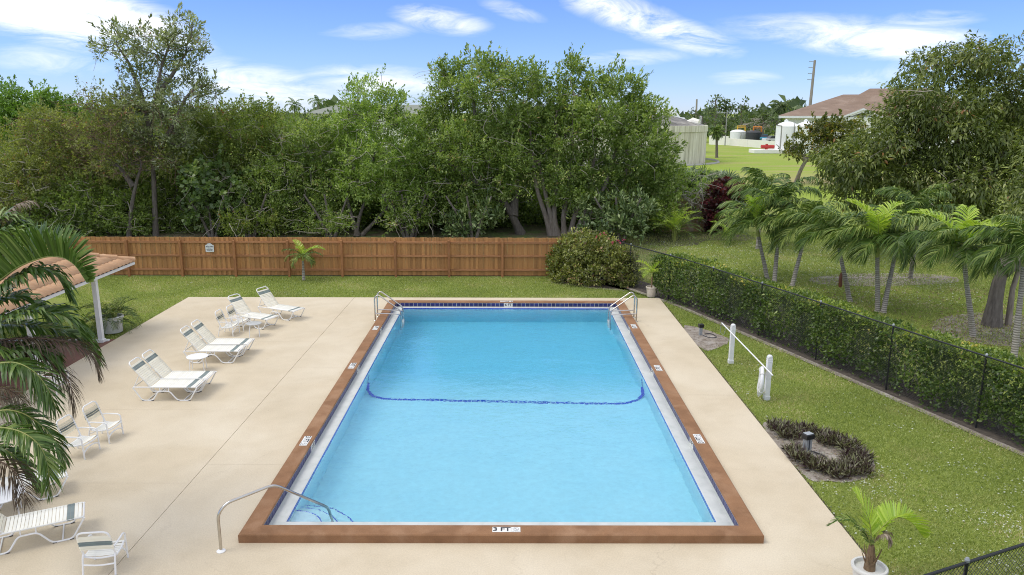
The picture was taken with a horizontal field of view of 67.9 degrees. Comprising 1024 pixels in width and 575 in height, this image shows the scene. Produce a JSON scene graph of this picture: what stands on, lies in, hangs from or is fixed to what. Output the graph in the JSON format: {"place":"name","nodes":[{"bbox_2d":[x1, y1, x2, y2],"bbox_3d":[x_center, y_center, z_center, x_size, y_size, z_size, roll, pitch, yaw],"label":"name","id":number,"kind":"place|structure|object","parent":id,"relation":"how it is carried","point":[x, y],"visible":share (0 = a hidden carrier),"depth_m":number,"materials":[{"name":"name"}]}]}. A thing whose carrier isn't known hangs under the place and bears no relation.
{"place":"outdoors","nodes":[
{"label":"outdoors","id":0,"kind":"place"},
{"bbox_2d":[0,339,114,404],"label":"pavilion floor","id":1,"kind":"structure","parent":0,"point":[75,358],"depth_m":23.14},
{"bbox_2d":[0,246,134,375],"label":"pavilion","id":2,"kind":"structure","parent":1,"relation":"on","point":[108,264],"depth_m":23.77,"materials":[{"name":"brown"}]},
{"bbox_2d":[37,218,668,274],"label":"shaded soil","id":3,"kind":"structure","parent":0,"point":[532,230],"depth_m":47.10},
{"bbox_2d":[0,120,77,231],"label":"wild shrub","id":4,"kind":"object","parent":3,"relation":"on","point":[23,163],"visible":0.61,"depth_m":45.79,"materials":[{"name":"green plant"}]},
{"bbox_2d":[0,96,126,229],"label":"wild shrub","id":5,"kind":"object","parent":3,"relation":"on","point":[51,121],"visible":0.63,"depth_m":46.32,"materials":[{"name":"green plant"}]},
{"bbox_2d":[9,162,172,236],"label":"wild shrub","id":6,"kind":"object","parent":3,"relation":"on","point":[92,224],"visible":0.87,"depth_m":45.64,"materials":[{"name":"green plant"}]},
{"bbox_2d":[45,115,157,223],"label":"wild shrub","id":7,"kind":"object","parent":3,"relation":"on","point":[85,163],"visible":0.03,"depth_m":49.16,"materials":[{"name":"green plant"}]},
{"bbox_2d":[44,75,201,236],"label":"leaning tree","id":8,"kind":"object","parent":3,"relation":"on","point":[104,147],"visible":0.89,"depth_m":44.20,"materials":[{"name":"green plant"}]},
{"bbox_2d":[96,148,214,233],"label":"wild shrub","id":9,"kind":"object","parent":3,"relation":"on","point":[175,223],"visible":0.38,"depth_m":47.69,"materials":[{"name":"green plant"}]},
{"bbox_2d":[85,2,242,235],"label":"tall tree","id":10,"kind":"object","parent":3,"relation":"on","point":[160,89],"visible":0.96,"depth_m":44.27,"materials":[{"name":"green plant"}]},
{"bbox_2d":[112,101,237,220],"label":"wild shrub","id":11,"kind":"object","parent":3,"relation":"on","point":[162,131],"visible":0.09,"depth_m":48.59,"materials":[{"name":"green plant"}]},
{"bbox_2d":[173,143,257,236],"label":"round leaf shrub","id":12,"kind":"object","parent":3,"relation":"on","point":[205,193],"visible":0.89,"depth_m":45.00,"materials":[{"name":"green plant"}]},
{"bbox_2d":[165,89,302,225],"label":"olive tree","id":13,"kind":"object","parent":3,"relation":"on","point":[207,126],"visible":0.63,"depth_m":46.67,"materials":[{"name":"green plant"}]},
{"bbox_2d":[204,194,287,236],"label":"wild shrub","id":14,"kind":"object","parent":3,"relation":"on","point":[247,221],"visible":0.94,"depth_m":44.92,"materials":[{"name":"green plant"}]},
{"bbox_2d":[191,108,322,213],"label":"wild shrub","id":15,"kind":"object","parent":3,"relation":"on","point":[225,149],"visible":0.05,"depth_m":48.86,"materials":[{"name":"green plant"}]},
{"bbox_2d":[205,121,326,235],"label":"green tree","id":16,"kind":"object","parent":3,"relation":"on","point":[281,193],"visible":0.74,"depth_m":46.12,"materials":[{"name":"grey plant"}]},
{"bbox_2d":[264,106,368,235],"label":"green tree","id":17,"kind":"object","parent":3,"relation":"on","point":[320,167],"visible":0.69,"depth_m":46.05,"materials":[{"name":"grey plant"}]},
{"bbox_2d":[286,194,357,237],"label":"wild shrub","id":18,"kind":"object","parent":3,"relation":"on","point":[334,227],"visible":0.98,"depth_m":45.02,"materials":[{"name":"green plant"}]},
{"bbox_2d":[297,117,430,220],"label":"wild shrub","id":19,"kind":"object","parent":3,"relation":"on","point":[375,203],"visible":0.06,"depth_m":49.25,"materials":[{"name":"green plant"}]},
{"bbox_2d":[322,63,454,236],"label":"windswept tree","id":20,"kind":"object","parent":3,"relation":"on","point":[394,156],"visible":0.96,"depth_m":44.99,"materials":[{"name":"green plant"}]},
{"bbox_2d":[344,201,435,228],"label":"wild shrub","id":21,"kind":"object","parent":3,"relation":"on","point":[366,221],"visible":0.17,"depth_m":49.23,"materials":[{"name":"green plant"}]},
{"bbox_2d":[372,194,439,237],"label":"wild shrub","id":22,"kind":"object","parent":3,"relation":"on","point":[405,215],"visible":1,"depth_m":45.10,"materials":[{"name":"green plant"}]},
{"bbox_2d":[362,129,472,228],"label":"wild shrub","id":23,"kind":"object","parent":3,"relation":"on","point":[378,209],"visible":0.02,"depth_m":49.11,"materials":[{"name":"green plant"}]},
{"bbox_2d":[389,40,544,234],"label":"tree","id":24,"kind":"object","parent":3,"relation":"on","point":[471,101],"visible":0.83,"depth_m":45.21,"materials":[{"name":"green plant"}]},
{"bbox_2d":[437,183,505,240],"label":"shrub","id":25,"kind":"object","parent":3,"relation":"on","point":[454,214],"visible":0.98,"depth_m":44.50,"materials":[{"name":"green plant"}]},
{"bbox_2d":[451,150,560,229],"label":"wild shrub","id":26,"kind":"object","parent":3,"relation":"on","point":[523,201],"visible":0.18,"depth_m":49.52,"materials":[{"name":"green plant"}]},
{"bbox_2d":[526,186,619,226],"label":"wild shrub","id":27,"kind":"object","parent":3,"relation":"on","point":[559,212],"visible":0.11,"depth_m":50.73,"materials":[{"name":"green plant"}]},
{"bbox_2d":[482,42,690,238],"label":"tree","id":28,"kind":"object","parent":3,"relation":"on","point":[577,115],"visible":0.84,"depth_m":45.36,"materials":[{"name":"green plant"}]},
{"bbox_2d":[574,183,664,244],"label":"shrub","id":29,"kind":"object","parent":3,"relation":"on","point":[638,207],"visible":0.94,"depth_m":43.51,"materials":[{"name":"green plant"}]},
{"bbox_2d":[301,105,444,147],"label":"house","id":30,"kind":"structure","parent":0,"point":[335,107],"depth_m":130.35,"materials":[{"name":"beige paint"}]},
{"bbox_2d":[0,112,1023,574],"bbox_3d":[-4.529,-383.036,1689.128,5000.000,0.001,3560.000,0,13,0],"label":"lawn ground","id":31,"kind":"structure","parent":0,"point":[734,158],"depth_m":23.80,"materials":[{"name":"plant"}]},
{"bbox_2d":[0,74,99,149],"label":"broad tree","id":32,"kind":"object","parent":31,"relation":"on","point":[9,103],"visible":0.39,"depth_m":53.41,"materials":[{"name":"green plant"}]},
{"bbox_2d":[0,200,109,514],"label":"palm","id":33,"kind":"object","parent":31,"relation":"on","point":[42,241],"visible":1,"depth_m":12.47,"materials":[{"name":"green plant"}]},
{"bbox_2d":[1,296,185,338],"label":"grass","id":34,"kind":"structure","parent":31,"relation":"on","point":[145,302],"depth_m":29.36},
{"bbox_2d":[102,313,123,333],"bbox_3d":[-13.674,1.237,26.020,0.763,0.560,0.763,0,13,0],"label":"planter","id":35,"kind":"object","parent":34,"relation":"on","point":[110,330],"visible":0.59,"depth_m":25.79,"materials":[{"name":"ceramic"}]},
{"bbox_2d":[78,296,141,336],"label":"potted palm","id":36,"kind":"object","parent":35,"relation":"in","point":[114,312],"visible":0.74,"depth_m":25.86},
{"bbox_2d":[282,239,324,280],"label":"palm tree","id":37,"kind":"object","parent":31,"relation":"on","point":[302,255],"visible":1,"depth_m":33.96,"materials":[{"name":"green plant"}]},
{"bbox_2d":[69,236,561,276],"bbox_3d":[-10.068,-1.393,34.801,24.855,1.828,0.215,0,13,0],"label":"wooden fence","id":38,"kind":"object","parent":31,"relation":"on","point":[461,256],"visible":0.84,"depth_m":34.83,"materials":[{"name":"wood"}]},
{"bbox_2d":[56,275,655,297],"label":"grass","id":39,"kind":"structure","parent":31,"relation":"on","point":[350,283],"depth_m":32.77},
{"bbox_2d":[0,297,864,574],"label":"pool deck","id":40,"kind":"structure","parent":31,"relation":"on","point":[163,479],"depth_m":16.05,"materials":[{"name":"paint"}]},
{"bbox_2d":[0,465,68,508],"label":"chaise lounge","id":41,"kind":"object","parent":40,"relation":"on","point":[7,482],"visible":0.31,"depth_m":14.88,"materials":[{"name":"grey"}]},
{"bbox_2d":[0,502,84,554],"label":"chaise lounge","id":42,"kind":"object","parent":40,"relation":"on","point":[69,509],"visible":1,"depth_m":13.39,"materials":[{"name":"grey"}]},
{"bbox_2d":[56,414,100,459],"bbox_3d":[-9.542,3.256,16.707,0.616,0.845,0.556,1,13,6],"label":"strap armchair","id":43,"kind":"object","parent":40,"relation":"on","point":[79,441],"visible":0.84,"depth_m":16.71,"materials":[{"name":"beige plastic"}]},
{"bbox_2d":[76,531,128,574],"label":"strap armchair","id":44,"kind":"object","parent":40,"relation":"on","point":[95,545],"visible":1,"depth_m":12.33,"materials":[{"name":"beige plastic"}]},
{"bbox_2d":[82,401,123,443],"bbox_3d":[-9.424,3.074,17.497,0.616,0.845,0.556,1,13,6],"label":"strap armchair","id":45,"kind":"object","parent":40,"relation":"on","point":[104,426],"visible":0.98,"depth_m":17.47,"materials":[{"name":"beige plastic"}]},
{"bbox_2d":[129,357,205,400],"bbox_3d":[-9.069,2.389,20.049,1.761,1.041,0.643,0,13,0],"label":"chaise lounge","id":46,"kind":"object","parent":40,"relation":"on","point":[136,367],"visible":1,"depth_m":19.97,"materials":[{"name":"grey"}]},
{"bbox_2d":[142,349,216,391],"bbox_3d":[-9.041,2.240,20.692,1.761,1.041,0.643,0,13,0],"label":"chaise lounge","id":47,"kind":"object","parent":40,"relation":"on","point":[197,374],"visible":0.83,"depth_m":20.65,"materials":[{"name":"grey"}]},
{"bbox_2d":[180,325,245,362],"bbox_3d":[-9.037,1.702,23.021,1.761,1.041,0.643,0,13,0],"label":"chaise lounge","id":48,"kind":"object","parent":40,"relation":"on","point":[202,344],"visible":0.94,"depth_m":22.96,"materials":[{"name":"grey"}]},
{"bbox_2d":[191,319,254,355],"bbox_3d":[-8.999,1.544,23.703,1.761,1.041,0.643,0,13,0],"label":"chaise lounge","id":49,"kind":"object","parent":40,"relation":"on","point":[228,341],"visible":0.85,"depth_m":23.68,"materials":[{"name":"grey"}]},
{"bbox_2d":[228,293,278,329],"bbox_3d":[-9.114,0.835,26.769,1.761,1.041,0.643,6,14,22],"label":"chaise lounge","id":50,"kind":"object","parent":40,"relation":"on","point":[260,316],"visible":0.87,"depth_m":26.82,"materials":[{"name":"grey"}]},
{"bbox_2d":[216,484,330,553],"bbox_3d":[-4.199,4.264,13.697,2.228,1.675,0.159,-10,17,-38],"label":"pool handrail","id":51,"kind":"object","parent":40,"relation":"on","point":[220,550],"visible":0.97,"depth_m":13.20,"materials":[{"name":"silver metal"}]},
{"bbox_2d":[256,286,304,320],"bbox_3d":[-8.496,0.580,27.879,1.760,1.041,0.643,6,14,24],"label":"chaise lounge","id":52,"kind":"object","parent":40,"relation":"on","point":[282,307],"visible":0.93,"depth_m":27.95,"materials":[{"name":"grey"}]},
{"bbox_2d":[238,300,763,543],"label":"swimming pool","id":53,"kind":"structure","parent":40,"relation":"in","point":[734,523],"depth_m":14.66,"materials":[{"name":"paint"}]},
{"bbox_2d":[287,308,715,521],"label":"pool water","id":54,"kind":"structure","parent":53,"relation":"in","point":[498,415],"depth_m":17.96,"materials":[{"name":"liquid"}]},
{"bbox_2d":[851,556,888,574],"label":"planter","id":55,"kind":"object","parent":40,"relation":"on","point":[857,564],"visible":0.83,"depth_m":12.01,"materials":[{"name":"ceramic"}]},
{"bbox_2d":[826,486,931,571],"bbox_3d":[5.818,3.800,11.972,1.656,1.291,0.696,-5,14,-20],"label":"potted palm","id":56,"kind":"object","parent":55,"relation":"in","point":[875,531],"visible":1,"depth_m":11.94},
{"bbox_2d":[0,93,1023,139],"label":"distant woods","id":57,"kind":"object","parent":31,"relation":"on","point":[796,103],"visible":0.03,"depth_m":226.19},
{"bbox_2d":[563,280,620,289],"bbox_3d":[3.785,-0.154,33.720,3.950,0.022,2.750,0,13,0],"label":"mulch bed","id":58,"kind":"object","parent":31,"relation":"on","point":[604,286],"visible":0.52,"depth_m":33.20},
{"bbox_2d":[532,226,645,287],"bbox_3d":[3.397,-1.349,33.550,6.584,2.507,4.199,0,13,0],"label":"flowering shrub","id":59,"kind":"object","parent":58,"relation":"on","point":[604,253],"visible":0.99,"depth_m":33.42,"materials":[{"name":"green plant"}]},
{"bbox_2d":[559,112,719,165],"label":"concrete tank","id":60,"kind":"object","parent":31,"relation":"on","point":[693,131],"visible":0.25,"depth_m":110.46,"materials":[{"name":"beige paint"}]},
{"bbox_2d":[651,198,711,231],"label":"shrub","id":61,"kind":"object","parent":31,"relation":"on","point":[702,226],"depth_m":48.31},
{"bbox_2d":[666,163,720,228],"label":"pale bush","id":62,"kind":"object","parent":31,"relation":"on","point":[685,194],"visible":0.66,"depth_m":47.52,"materials":[{"name":"green plant"}]},
{"bbox_2d":[669,165,719,197],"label":"palmetto","id":63,"kind":"object","parent":31,"relation":"on","point":[709,178],"visible":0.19,"depth_m":50.88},
{"bbox_2d":[684,325,728,350],"bbox_3d":[6.655,1.683,25.748,1.315,0.004,3.018,0,13,0],"label":"sandy bed","id":64,"kind":"object","parent":31,"relation":"on","point":[710,343],"visible":0.98,"depth_m":25.60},
{"bbox_2d":[708,124,725,157],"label":"palm tree","id":65,"kind":"object","parent":31,"relation":"on","point":[715,132],"visible":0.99,"depth_m":126.45,"materials":[{"name":"green plant"}]},
{"bbox_2d":[696,176,750,233],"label":"red bush","id":66,"kind":"object","parent":31,"relation":"on","point":[718,192],"visible":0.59,"depth_m":46.93,"materials":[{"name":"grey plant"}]},
{"bbox_2d":[695,109,753,135],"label":"tree","id":67,"kind":"object","parent":31,"relation":"on","point":[729,125],"visible":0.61,"depth_m":194.44,"materials":[{"name":"green plant"}]},
{"bbox_2d":[709,187,799,278],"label":"palm tree","id":68,"kind":"object","parent":31,"relation":"on","point":[752,218],"visible":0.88,"depth_m":34.11,"materials":[{"name":"green plant"}]},
{"bbox_2d":[725,167,790,248],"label":"palm tree","id":69,"kind":"object","parent":31,"relation":"on","point":[752,170],"visible":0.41,"depth_m":41.05,"materials":[{"name":"green plant"}]},
{"bbox_2d":[763,355,772,400],"bbox_3d":[6.749,2.369,20.037,0.150,1.260,0.150,0,13,0],"label":"white post","id":70,"kind":"object","parent":31,"relation":"on","point":[768,375],"visible":1,"depth_m":19.99,"materials":[{"name":"plastic"}]},
{"bbox_2d":[749,125,787,153],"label":"red valve","id":71,"kind":"object","parent":31,"relation":"on","point":[767,149],"visible":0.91,"depth_m":140.99,"materials":[{"name":"white paint"}]},
{"bbox_2d":[709,136,833,152],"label":"yard wall","id":72,"kind":"structure","parent":31,"relation":"on","point":[744,142],"depth_m":169.60,"materials":[{"name":"beige paint"}]},
{"bbox_2d":[730,176,821,281],"bbox_3d":[12.098,-2.739,34.654,4.020,4.751,3.947,0,13,0],"label":"palm tree","id":73,"kind":"object","parent":31,"relation":"on","point":[788,190],"visible":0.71,"depth_m":34.07,"materials":[{"name":"green plant"}]},
{"bbox_2d":[774,119,796,148],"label":"silo tank","id":74,"kind":"object","parent":31,"relation":"on","point":[788,128],"visible":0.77,"depth_m":141.79,"materials":[{"name":"white plastic"}]},
{"bbox_2d":[643,278,928,385],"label":"grass","id":75,"kind":"structure","parent":31,"relation":"on","point":[683,319],"depth_m":23.27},
{"bbox_2d":[754,196,849,286],"bbox_3d":[12.590,-2.028,33.374,3.927,3.925,3.738,5,14,19],"label":"palm tree","id":76,"kind":"object","parent":31,"relation":"on","point":[791,224],"visible":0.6,"depth_m":32.92,"materials":[{"name":"green plant"}]},
{"bbox_2d":[588,231,1023,373],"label":"grass","id":77,"kind":"structure","parent":31,"relation":"on","point":[751,244],"depth_m":35.39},
{"bbox_2d":[601,280,1023,451],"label":"hedge soil","id":78,"kind":"structure","parent":31,"relation":"on","point":[962,422],"depth_m":21.71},
{"bbox_2d":[616,241,1023,443],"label":"chain link fence","id":79,"kind":"object","parent":78,"relation":"on","point":[820,302],"visible":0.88,"depth_m":21.63,"materials":[{"name":"black metal"}]},
{"bbox_2d":[624,287,1023,455],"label":"gravel strip","id":80,"kind":"object","parent":78,"relation":"on","point":[982,436],"visible":0.83,"depth_m":21.15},
{"bbox_2d":[649,251,1023,446],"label":"hedge","id":81,"kind":"object","parent":78,"relation":"on","point":[1004,355],"visible":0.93,"depth_m":21.83,"materials":[{"name":"green plant"}]},
{"bbox_2d":[763,422,874,481],"bbox_3d":[7.020,3.662,17.197,1.936,0.004,3.132,0,13,0],"label":"plant bed","id":82,"kind":"object","parent":31,"relation":"on","point":[817,476],"visible":0.37,"depth_m":16.85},
{"bbox_2d":[764,415,795,434],"bbox_3d":[6.483,3.272,18.176,0.839,0.326,0.939,0,13,0],"label":"edging plant","id":83,"kind":"object","parent":82,"relation":"on","point":[774,423],"visible":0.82,"depth_m":18.22,"materials":[{"name":"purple plant"}]},
{"bbox_2d":[773,424,809,440],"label":"edging plant","id":84,"kind":"object","parent":82,"relation":"on","point":[788,433],"visible":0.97,"depth_m":17.77,"materials":[{"name":"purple plant"}]},
{"bbox_2d":[783,444,812,461],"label":"edging plant","id":85,"kind":"object","parent":82,"relation":"on","point":[795,453],"visible":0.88,"depth_m":16.64,"materials":[{"name":"green plant"}]},
{"bbox_2d":[799,451,833,472],"bbox_3d":[6.527,3.713,16.251,0.827,0.334,0.788,-7,15,-27],"label":"edging plant","id":86,"kind":"object","parent":82,"relation":"on","point":[812,462],"visible":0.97,"depth_m":16.22,"materials":[{"name":"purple plant"}]},
{"bbox_2d":[817,456,858,479],"bbox_3d":[6.850,3.771,16.019,0.943,0.328,0.858,0,13,0],"label":"edging plant","id":87,"kind":"object","parent":82,"relation":"on","point":[838,468],"visible":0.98,"depth_m":15.94,"materials":[{"name":"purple plant"}]},
{"bbox_2d":[829,431,868,450],"bbox_3d":[7.646,3.486,17.269,0.947,0.324,0.910,0,13,0],"label":"edging plant","id":88,"kind":"object","parent":82,"relation":"on","point":[853,441],"visible":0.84,"depth_m":17.24,"materials":[{"name":"green plant"}]},
{"bbox_2d":[835,443,877,464],"bbox_3d":[7.515,3.634,16.610,0.988,0.331,0.869,0,13,0],"label":"edging plant","id":89,"kind":"object","parent":82,"relation":"on","point":[860,452],"visible":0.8,"depth_m":16.65,"materials":[{"name":"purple plant"}]},
{"bbox_2d":[835,453,879,475],"bbox_3d":[7.269,3.749,16.108,0.940,0.333,0.886,0,13,0],"label":"edging plant","id":90,"kind":"object","parent":82,"relation":"on","point":[863,467],"visible":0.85,"depth_m":16.09,"materials":[{"name":"green plant"}]},
{"bbox_2d":[776,109,873,181],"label":"leaning cedar","id":91,"kind":"object","parent":31,"relation":"on","point":[824,130],"visible":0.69,"depth_m":79.75,"materials":[{"name":"green plant"}]},
{"bbox_2d":[647,241,1004,304],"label":"pale flecks","id":92,"kind":"object","parent":31,"relation":"on","point":[827,271],"visible":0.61,"depth_m":36.06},
{"bbox_2d":[785,205,879,301],"bbox_3d":[12.700,-1.270,30.308,3.648,3.837,3.479,0,13,0],"label":"palm tree","id":93,"kind":"object","parent":31,"relation":"on","point":[808,234],"visible":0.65,"depth_m":30.09,"materials":[{"name":"green plant"}]},
{"bbox_2d":[731,385,1023,574],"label":"grass","id":94,"kind":"structure","parent":31,"relation":"on","point":[1008,463],"depth_m":16.05,"materials":[{"name":"plant"}]},
{"bbox_2d":[826,198,935,312],"bbox_3d":[13.514,-1.171,28.684,3.581,4.338,3.730,0,13,0],"label":"palm tree","id":95,"kind":"object","parent":31,"relation":"on","point":[863,239],"visible":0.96,"depth_m":28.18,"materials":[{"name":"green plant"}]},
{"bbox_2d":[850,204,950,312],"bbox_3d":[14.641,-1.055,29.047,3.464,4.002,3.378,-4,14,-17],"label":"palm tree","id":96,"kind":"object","parent":31,"relation":"on","point":[900,229],"visible":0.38,"depth_m":28.85,"materials":[{"name":"green plant"}]},
{"bbox_2d":[801,288,1023,361],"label":"fallen leaves","id":97,"kind":"object","parent":31,"relation":"on","point":[929,313],"visible":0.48,"depth_m":29.60,"materials":[{"name":"brown plant"}]},
{"bbox_2d":[803,29,1023,257],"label":"mango tree","id":98,"kind":"object","parent":31,"relation":"on","point":[898,151],"visible":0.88,"depth_m":37.71,"materials":[{"name":"green plant"}]},
{"bbox_2d":[812,462,1023,574],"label":"pale flecks","id":99,"kind":"object","parent":31,"relation":"on","point":[947,510],"visible":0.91,"depth_m":14.54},
{"bbox_2d":[873,183,970,278],"bbox_3d":[17.300,-2.282,32.927,3.578,4.711,3.707,0,13,0],"label":"palm tree","id":100,"kind":"object","parent":31,"relation":"on","point":[915,203],"visible":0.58,"depth_m":32.32,"materials":[{"name":"green plant"}]},
{"bbox_2d":[923,543,1023,574],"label":"chain link fence","id":101,"kind":"object","parent":31,"relation":"on","point":[966,562],"visible":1,"depth_m":9.90,"materials":[{"name":"black metal"}]},
{"bbox_2d":[957,214,1023,358],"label":"palm tree","id":102,"kind":"object","parent":31,"relation":"on","point":[1013,245],"visible":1,"depth_m":22.91,"materials":[{"name":"green plant"}]},
{"bbox_2d":[0,0,1023,113],"label":"sky","id":103,"kind":"structure","parent":0,"point":[759,50],"materials":[{"name":"blue"}]},
{"bbox_2d":[633,232,755,246],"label":"bare soil","id":104,"kind":"structure","parent":0,"point":[669,238],"depth_m":45.88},
{"bbox_2d":[640,200,703,240],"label":"areca palm","id":105,"kind":"object","parent":104,"relation":"on","point":[673,228],"visible":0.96,"depth_m":44.59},
{"bbox_2d":[779,88,974,147],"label":"hall building","id":106,"kind":"structure","parent":0,"point":[850,105],"depth_m":158.17,"materials":[{"name":"white paint"}]},
{"bbox_2d":[810,273,958,285],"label":"bare soil","id":107,"kind":"structure","parent":0,"point":[882,277],"depth_m":34.80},
{"bbox_2d":[932,313,1023,346],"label":"bare soil","id":108,"kind":"structure","parent":0,"point":[977,339],"depth_m":26.67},
{"bbox_2d":[895,204,1020,337],"bbox_3d":[14.883,-0.477,25.515,3.948,4.454,3.256,6,14,24],"label":"palm tree","id":109,"kind":"object","parent":108,"relation":"on","point":[949,229],"visible":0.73,"depth_m":25.13,"materials":[{"name":"green plant"}]},
{"bbox_2d":[980,132,1023,327],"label":"shade tree","id":110,"kind":"object","parent":108,"relation":"on","point":[992,317],"visible":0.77,"depth_m":26.93,"materials":[{"name":"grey plant"}]},
{"bbox_2d":[1004,266,1020,325],"bbox_3d":[17.846,0.085,26.975,0.328,2.664,0.240,10,16,36],"label":"tree stem","id":111,"kind":"object","parent":108,"relation":"on","point":[1009,311],"visible":0.74,"depth_m":27.03,"materials":[{"name":"plant"}]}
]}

